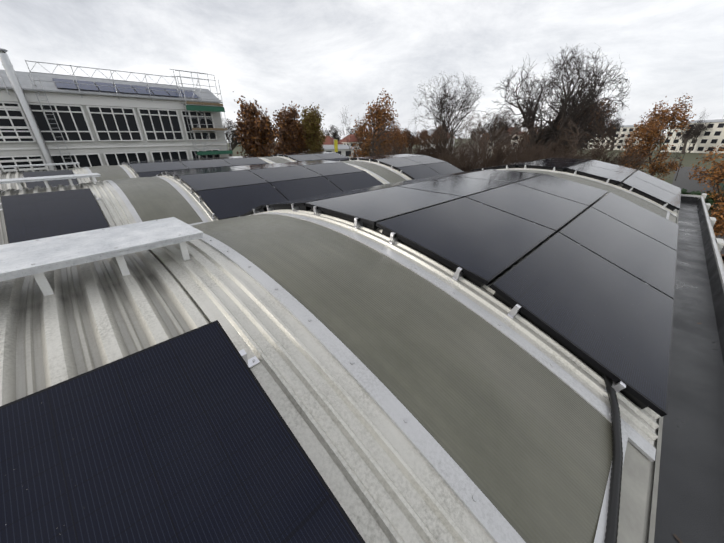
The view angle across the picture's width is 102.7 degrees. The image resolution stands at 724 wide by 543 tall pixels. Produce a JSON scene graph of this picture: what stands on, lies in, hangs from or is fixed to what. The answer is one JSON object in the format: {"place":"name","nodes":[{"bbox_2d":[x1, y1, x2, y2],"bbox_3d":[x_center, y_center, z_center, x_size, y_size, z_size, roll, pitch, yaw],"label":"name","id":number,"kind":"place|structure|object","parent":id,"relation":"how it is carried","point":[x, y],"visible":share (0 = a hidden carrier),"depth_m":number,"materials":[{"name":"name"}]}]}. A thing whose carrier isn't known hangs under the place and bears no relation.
{"place":"outdoors","nodes":[
{"label":"outdoors","id":0,"kind":"place"},
{"bbox_2d":[0,0,723,141],"label":"sky","id":1,"kind":"structure","parent":0,"point":[332,55],"materials":[{"name":"white"}]},
{"bbox_2d":[227,137,723,189],"bbox_3d":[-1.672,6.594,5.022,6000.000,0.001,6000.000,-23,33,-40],"label":"terrain","id":2,"kind":"structure","parent":0,"point":[690,159],"depth_m":106.98,"materials":[{"name":"green plant"}]},
{"bbox_2d":[0,48,232,172],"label":"office building with scaffold","id":3,"kind":"structure","parent":2,"relation":"on","point":[50,118],"depth_m":21.99,"materials":[{"name":"white"}]},
{"bbox_2d":[223,119,241,156],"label":"tree","id":4,"kind":"object","parent":2,"relation":"on","point":[235,144],"visible":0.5,"depth_m":111.34,"materials":[{"name":"grey plant"}]},
{"bbox_2d":[233,91,278,156],"bbox_3d":[-14.525,-16.519,39.795,6.041,13.720,7.704,-23,33,-40],"label":"tree","id":5,"kind":"object","parent":2,"relation":"on","point":[257,132],"visible":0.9,"depth_m":37.74,"materials":[{"name":"brown plant"}]},
{"bbox_2d":[267,141,277,151],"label":"tree","id":6,"kind":"object","parent":2,"relation":"on","point":[270,148],"visible":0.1,"depth_m":91.68,"materials":[{"name":"brown plant"}]},
{"bbox_2d":[272,101,308,153],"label":"tree","id":7,"kind":"object","parent":2,"relation":"on","point":[290,141],"visible":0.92,"depth_m":43.98,"materials":[{"name":"brown plant"}]},
{"bbox_2d":[299,102,326,152],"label":"olive tree","id":8,"kind":"object","parent":2,"relation":"on","point":[311,124],"visible":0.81,"depth_m":44.25,"materials":[{"name":"green plant"}]},
{"bbox_2d":[322,125,340,140],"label":"tree","id":9,"kind":"object","parent":2,"relation":"on","point":[335,135],"visible":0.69,"depth_m":161.08,"materials":[{"name":"grey plant"}]},
{"bbox_2d":[334,139,337,152],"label":"flag","id":10,"kind":"object","parent":2,"relation":"on","point":[335,145],"visible":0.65,"depth_m":56.62,"materials":[{"name":"yellow fabric"}]},
{"bbox_2d":[339,105,362,157],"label":"tree","id":11,"kind":"object","parent":2,"relation":"on","point":[345,122],"visible":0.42,"depth_m":41.73,"materials":[{"name":"grey plant"}]},
{"bbox_2d":[346,124,364,139],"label":"tree","id":12,"kind":"object","parent":2,"relation":"on","point":[354,131],"visible":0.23,"depth_m":186.85,"materials":[{"name":"grey plant"}]},
{"bbox_2d":[349,88,397,157],"bbox_3d":[1.720,-17.031,40.162,7.412,13.820,7.378,7,26,17],"label":"orange tree","id":13,"kind":"object","parent":2,"relation":"on","point":[373,121],"visible":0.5,"depth_m":39.03,"materials":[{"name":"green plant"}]},
{"bbox_2d":[368,118,412,156],"bbox_3d":[2.613,-7.968,25.370,4.821,9.538,6.027,9,26,21],"label":"shrub","id":14,"kind":"object","parent":2,"relation":"on","point":[394,151],"visible":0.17,"depth_m":23.03,"materials":[{"name":"brown plant"}]},
{"bbox_2d":[382,120,413,152],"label":"orange tree","id":15,"kind":"object","parent":2,"relation":"on","point":[397,132],"visible":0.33,"depth_m":43.49,"materials":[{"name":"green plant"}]},
{"bbox_2d":[400,130,410,147],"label":"tree","id":16,"kind":"object","parent":2,"relation":"on","point":[408,136],"visible":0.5,"depth_m":126.86,"materials":[{"name":"brown plant"}]},
{"bbox_2d":[402,128,415,151],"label":"tree","id":17,"kind":"object","parent":2,"relation":"on","point":[410,134],"visible":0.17,"depth_m":161.86,"materials":[{"name":"grey plant"}]},
{"bbox_2d":[408,136,415,149],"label":"tree","id":18,"kind":"object","parent":2,"relation":"on","point":[411,143],"visible":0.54,"depth_m":132.13,"materials":[{"name":"brown plant"}]},
{"bbox_2d":[414,128,430,147],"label":"tree","id":19,"kind":"object","parent":2,"relation":"on","point":[424,134],"visible":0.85,"depth_m":122.53,"materials":[{"name":"brown plant"}]},
{"bbox_2d":[406,125,448,159],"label":"shrub","id":20,"kind":"object","parent":2,"relation":"on","point":[419,148],"visible":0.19,"depth_m":31.60,"materials":[{"name":"brown plant"}]},
{"bbox_2d":[416,143,439,158],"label":"shrub","id":21,"kind":"object","parent":2,"relation":"on","point":[428,152],"visible":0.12,"depth_m":30.30,"materials":[{"name":"brown plant"}]},
{"bbox_2d":[413,131,452,159],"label":"shrub","id":22,"kind":"object","parent":2,"relation":"on","point":[448,143],"visible":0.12,"depth_m":31.30,"materials":[{"name":"brown plant"}]},
{"bbox_2d":[427,126,449,147],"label":"tree","id":23,"kind":"object","parent":2,"relation":"on","point":[437,136],"visible":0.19,"depth_m":110.47,"materials":[{"name":"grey plant"}]},
{"bbox_2d":[417,123,462,159],"bbox_3d":[8.128,-11.372,32.661,4.808,9.511,6.009,-1,25,1],"label":"shrub","id":24,"kind":"object","parent":2,"relation":"on","point":[439,149],"visible":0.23,"depth_m":30.30,"materials":[{"name":"brown plant"}]},
{"bbox_2d":[408,71,490,150],"bbox_3d":[11.961,-18.901,40.794,11.788,16.417,9.608,-11,26,-20],"label":"bare tree","id":25,"kind":"object","parent":2,"relation":"on","point":[446,107],"visible":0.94,"depth_m":39.30,"materials":[{"name":"brown plant"}]},
{"bbox_2d":[191,193,723,542],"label":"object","id":26,"kind":"structure","parent":2,"relation":"on","point":[690,503],"depth_m":2.15,"materials":[{"name":"metal"}]},
{"bbox_2d":[0,162,129,174],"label":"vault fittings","id":27,"kind":"object","parent":26,"relation":"on","point":[32,165],"visible":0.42,"depth_m":9.91,"materials":[{"name":"silver metal"}]},
{"bbox_2d":[0,173,197,219],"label":"vault fittings","id":28,"kind":"object","parent":26,"relation":"on","point":[45,179],"visible":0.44,"depth_m":5.91,"materials":[{"name":"silver metal"}]},
{"bbox_2d":[0,156,294,189],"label":"roof","id":29,"kind":"structure","parent":26,"relation":"on","point":[113,172],"depth_m":10.22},
{"bbox_2d":[22,152,349,188],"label":"solar panels","id":30,"kind":"object","parent":29,"relation":"on","point":[152,168],"visible":0.52,"depth_m":11.99,"materials":[{"name":"black glass"}]},
{"bbox_2d":[0,160,411,244],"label":"roof","id":31,"kind":"structure","parent":26,"relation":"on","point":[153,198],"depth_m":5.90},
{"bbox_2d":[0,154,463,243],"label":"solar panels","id":32,"kind":"object","parent":31,"relation":"on","point":[229,192],"visible":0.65,"depth_m":6.87,"materials":[{"name":"black glass"}]},
{"bbox_2d":[0,168,677,542],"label":"roof","id":33,"kind":"structure","parent":26,"relation":"on","point":[508,426],"depth_m":1.50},
{"bbox_2d":[0,158,680,542],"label":"solar panels","id":34,"kind":"object","parent":33,"relation":"on","point":[186,438],"visible":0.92,"depth_m":1.14,"materials":[{"name":"black glass"}]},
{"bbox_2d":[0,172,678,542],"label":"vault fittings","id":35,"kind":"object","parent":26,"relation":"on","point":[36,258],"visible":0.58,"depth_m":1.86,"materials":[{"name":"silver metal"}]},
{"bbox_2d":[602,234,700,542],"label":"cable conduit and leaves","id":36,"kind":"object","parent":26,"relation":"on","point":[611,534],"visible":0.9,"depth_m":1.35,"materials":[{"name":"black"}]},
{"bbox_2d":[427,121,493,171],"bbox_3d":[6.866,-6.609,22.577,5.841,9.245,4.673,6,25,15],"label":"shrub","id":37,"kind":"object","parent":2,"relation":"on","point":[465,167],"visible":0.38,"depth_m":20.93,"materials":[{"name":"brown plant"}]},
{"bbox_2d":[445,132,488,168],"bbox_3d":[10.522,-10.192,30.810,4.287,8.790,5.503,-6,25,-10],"label":"birch tree","id":38,"kind":"object","parent":2,"relation":"on","point":[463,144],"visible":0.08,"depth_m":29.18,"materials":[{"name":"brown plant"}]},
{"bbox_2d":[447,138,488,169],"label":"shrub","id":39,"kind":"object","parent":2,"relation":"on","point":[465,160],"visible":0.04,"depth_m":25.49,"materials":[{"name":"brown plant"}]},
{"bbox_2d":[469,137,502,165],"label":"shrub","id":40,"kind":"object","parent":2,"relation":"on","point":[489,152],"visible":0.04,"depth_m":30.15,"materials":[{"name":"brown plant"}]},
{"bbox_2d":[478,119,501,134],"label":"tree","id":41,"kind":"object","parent":2,"relation":"on","point":[486,127],"visible":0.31,"depth_m":142.67,"materials":[{"name":"grey plant"}]},
{"bbox_2d":[454,109,529,170],"bbox_3d":[11.389,-9.149,26.621,6.474,10.341,5.043,5,25,12],"label":"birch tree","id":42,"kind":"object","parent":2,"relation":"on","point":[470,124],"visible":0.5,"depth_m":25.24,"materials":[{"name":"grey plant"}]},
{"bbox_2d":[489,108,523,146],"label":"tree","id":43,"kind":"object","parent":2,"relation":"on","point":[507,121],"visible":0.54,"depth_m":88.85,"materials":[{"name":"grey plant"}]},
{"bbox_2d":[470,117,544,167],"bbox_3d":[11.842,-7.670,24.189,4.894,9.683,6.118,-14,27,-26],"label":"shrub","id":44,"kind":"object","parent":2,"relation":"on","point":[496,151],"visible":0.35,"depth_m":23.67,"materials":[{"name":"brown plant"}]},
{"bbox_2d":[492,122,533,160],"bbox_3d":[17.496,-11.890,33.331,4.853,9.601,6.066,17,30,34],"label":"shrub","id":45,"kind":"object","parent":2,"relation":"on","point":[516,141],"visible":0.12,"depth_m":31.07,"materials":[{"name":"brown plant"}]},
{"bbox_2d":[321,119,723,157],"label":"distant houses","id":46,"kind":"structure","parent":2,"relation":"on","point":[715,138],"depth_m":133.50,"materials":[{"name":"grey"}]},
{"bbox_2d":[515,125,542,147],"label":"tree","id":47,"kind":"object","parent":2,"relation":"on","point":[528,136],"visible":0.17,"depth_m":83.28,"materials":[{"name":"grey plant"}]},
{"bbox_2d":[504,121,560,162],"bbox_3d":[15.140,-8.124,25.374,5.952,9.420,4.761,-11,26,-21],"label":"shrub","id":48,"kind":"object","parent":2,"relation":"on","point":[524,138],"visible":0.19,"depth_m":23.74,"materials":[{"name":"brown plant"}]},
{"bbox_2d":[502,119,585,163],"bbox_3d":[12.643,-6.334,21.749,5.844,9.249,4.675,9,26,21],"label":"shrub","id":49,"kind":"object","parent":2,"relation":"on","point":[545,156],"visible":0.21,"depth_m":19.78,"materials":[{"name":"brown plant"}]},
{"bbox_2d":[490,43,630,152],"bbox_3d":[20.197,-14.314,30.110,12.872,16.544,11.580,-2,25,-2],"label":"bare tree","id":50,"kind":"object","parent":2,"relation":"on","point":[582,117],"visible":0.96,"depth_m":28.83,"materials":[{"name":"brown plant"}]},
{"bbox_2d":[538,134,587,158],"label":"shrub","id":51,"kind":"object","parent":2,"relation":"on","point":[561,148],"depth_m":21.14,"materials":[{"name":"brown plant"}]},
{"bbox_2d":[549,133,576,158],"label":"shrub","id":52,"kind":"object","parent":2,"relation":"on","point":[566,150],"visible":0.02,"depth_m":30.79,"materials":[{"name":"brown plant"}]},
{"bbox_2d":[538,95,618,151],"bbox_3d":[31.201,-18.989,44.230,9.497,13.112,8.150,12,27,26],"label":"brown tree","id":53,"kind":"object","parent":2,"relation":"on","point":[605,100],"visible":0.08,"depth_m":39.42,"materials":[{"name":"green plant"}]},
{"bbox_2d":[579,143,601,160],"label":"shrub","id":54,"kind":"object","parent":2,"relation":"on","point":[590,149],"visible":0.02,"depth_m":27.92,"materials":[{"name":"brown plant"}]},
{"bbox_2d":[559,115,655,170],"bbox_3d":[17.552,-6.461,21.643,4.758,9.413,5.948,2,25,6],"label":"shrub","id":55,"kind":"object","parent":2,"relation":"on","point":[595,154],"visible":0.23,"depth_m":20.82,"materials":[{"name":"brown plant"}]},
{"bbox_2d":[605,117,623,150],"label":"tree","id":56,"kind":"object","parent":2,"relation":"on","point":[616,129],"visible":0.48,"depth_m":160.37,"materials":[{"name":"brown plant"}]},
{"bbox_2d":[617,93,695,179],"bbox_3d":[36.838,-15.493,36.948,6.707,12.564,6.738,15,29,31],"label":"orange tree","id":57,"kind":"object","parent":2,"relation":"on","point":[649,132],"visible":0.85,"depth_m":35.58,"materials":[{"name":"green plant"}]},
{"bbox_2d":[667,111,708,180],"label":"tree","id":58,"kind":"object","parent":2,"relation":"on","point":[677,155],"visible":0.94,"depth_m":53.55,"materials":[{"name":"brown plant"}]},
{"bbox_2d":[673,123,705,153],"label":"tree","id":59,"kind":"object","parent":2,"relation":"on","point":[692,130],"visible":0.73,"depth_m":125.01,"materials":[{"name":"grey plant"}]},
{"bbox_2d":[672,165,723,262],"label":"ground","id":60,"kind":"structure","parent":2,"relation":"on","point":[683,180],"depth_m":51.72,"materials":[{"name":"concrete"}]},
{"bbox_2d":[688,145,723,236],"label":"orange tree","id":61,"kind":"object","parent":60,"relation":"on","point":[717,175],"visible":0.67,"depth_m":18.18,"materials":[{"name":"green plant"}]},
{"bbox_2d":[688,120,712,152],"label":"tree","id":62,"kind":"object","parent":2,"relation":"on","point":[701,130],"visible":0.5,"depth_m":129.69,"materials":[{"name":"grey plant"}]},
{"bbox_2d":[681,188,723,216],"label":"hedge row","id":63,"kind":"object","parent":2,"relation":"on","point":[710,200],"visible":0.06,"depth_m":30.00,"materials":[{"name":"green plant"}]}
]}

